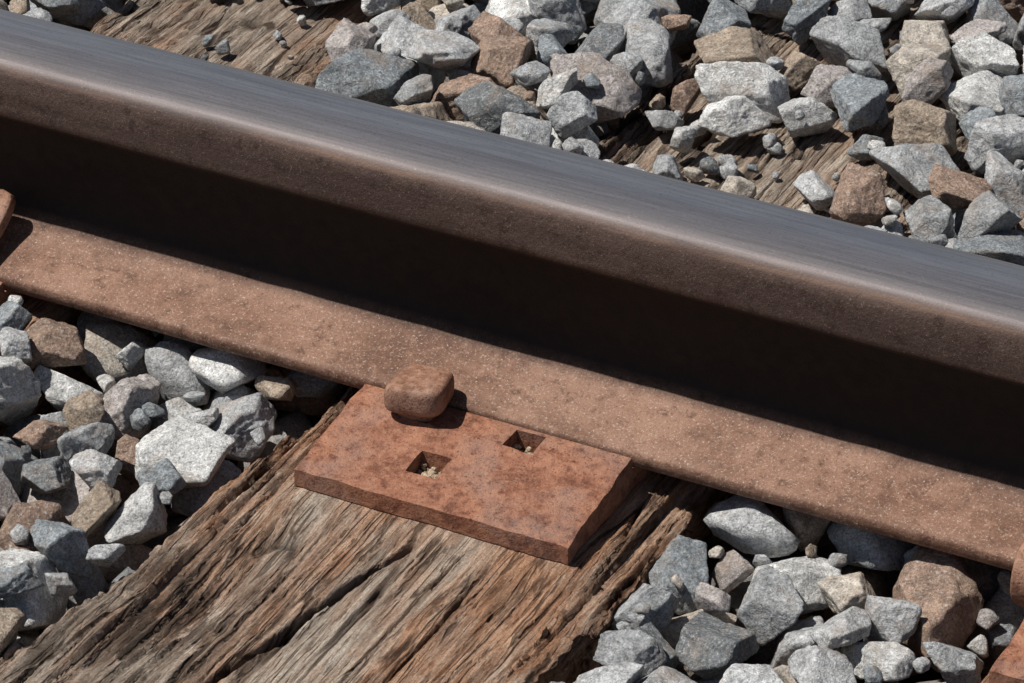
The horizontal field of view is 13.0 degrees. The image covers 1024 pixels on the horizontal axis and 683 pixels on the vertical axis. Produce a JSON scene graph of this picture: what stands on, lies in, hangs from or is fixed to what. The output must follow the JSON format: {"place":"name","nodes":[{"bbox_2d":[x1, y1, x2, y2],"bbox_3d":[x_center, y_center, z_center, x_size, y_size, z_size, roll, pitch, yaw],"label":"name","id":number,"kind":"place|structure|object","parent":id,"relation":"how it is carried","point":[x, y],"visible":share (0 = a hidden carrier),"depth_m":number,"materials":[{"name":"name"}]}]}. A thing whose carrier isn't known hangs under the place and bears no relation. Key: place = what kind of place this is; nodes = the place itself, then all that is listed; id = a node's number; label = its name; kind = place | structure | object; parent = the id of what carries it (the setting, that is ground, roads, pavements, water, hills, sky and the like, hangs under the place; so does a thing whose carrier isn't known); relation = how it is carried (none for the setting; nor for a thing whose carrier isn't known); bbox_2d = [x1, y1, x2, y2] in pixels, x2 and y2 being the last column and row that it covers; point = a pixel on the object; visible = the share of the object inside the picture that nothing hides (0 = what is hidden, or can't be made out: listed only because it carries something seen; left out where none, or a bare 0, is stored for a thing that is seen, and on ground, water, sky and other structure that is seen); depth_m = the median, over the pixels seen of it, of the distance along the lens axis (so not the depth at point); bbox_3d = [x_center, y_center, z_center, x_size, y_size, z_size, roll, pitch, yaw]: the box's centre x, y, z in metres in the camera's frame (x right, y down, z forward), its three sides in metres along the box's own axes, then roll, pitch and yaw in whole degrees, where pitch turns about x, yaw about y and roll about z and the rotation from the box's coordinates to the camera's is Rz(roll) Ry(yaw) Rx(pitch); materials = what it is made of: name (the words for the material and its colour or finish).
{"place":"outdoors","nodes":[
{"label":"outdoors","id":0,"kind":"place"},
{"bbox_2d":[0,0,1023,682],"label":"ground","id":1,"kind":"structure","parent":0,"point":[825,548],"depth_m":3.07,"materials":[{"name":"grey gravel"}]},
{"bbox_2d":[0,0,474,436],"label":"wooden sleeper","id":2,"kind":"object","parent":1,"relation":"on","point":[246,29],"visible":0.2,"depth_m":3.46,"materials":[{"name":"brown wood"}]},
{"bbox_2d":[0,282,24,305],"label":"tie plate","id":3,"kind":"object","parent":2,"relation":"on","point":[5,294],"visible":0.05,"depth_m":3.09,"materials":[{"name":"brown metal"}]},
{"bbox_2d":[0,0,1023,682],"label":"wooden sleeper","id":4,"kind":"object","parent":1,"relation":"on","point":[262,570],"visible":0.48,"depth_m":2.83,"materials":[{"name":"brown wood"}]},
{"bbox_2d":[384,364,453,422],"bbox_3d":[-0.059,0.071,2.963,0.041,0.117,0.043,11,33,17],"label":"rail spike","id":5,"kind":"object","parent":4,"relation":"on","point":[421,393],"visible":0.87,"depth_m":2.92,"materials":[{"name":"brown metal"}]},
{"bbox_2d":[294,384,650,564],"bbox_3d":[0.024,0.028,2.995,0.200,0.026,0.338,15,35,23],"label":"tie plate","id":6,"kind":"object","parent":4,"relation":"on","point":[553,498],"visible":0.4,"depth_m":2.89,"materials":[{"name":"brown metal"}]},
{"bbox_2d":[0,9,1023,570],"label":"railway rail","id":7,"kind":"object","parent":6,"relation":"on","point":[834,369],"visible":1,"depth_m":2.93,"materials":[{"name":"metal"}]},
{"bbox_2d":[0,189,15,237],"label":"rail anchor","id":8,"kind":"object","parent":7,"relation":"attached to","point":[7,203],"visible":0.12,"depth_m":3.10,"materials":[{"name":"brown metal"}]},
{"bbox_2d":[1010,540,1023,606],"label":"rail anchor","id":9,"kind":"object","parent":7,"relation":"attached to","point":[1017,587],"visible":1,"depth_m":2.77,"materials":[{"name":"brown metal"}]},
{"bbox_2d":[981,673,988,682],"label":"wooden sleeper","id":10,"kind":"object","parent":1,"relation":"on","point":[985,679],"visible":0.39,"depth_m":2.74,"materials":[{"name":"brown wood"}]},
{"bbox_2d":[989,620,1023,682],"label":"tie plate","id":11,"kind":"object","parent":10,"relation":"on","point":[1007,666],"visible":1,"depth_m":2.72,"materials":[{"name":"brown metal"}]}
]}

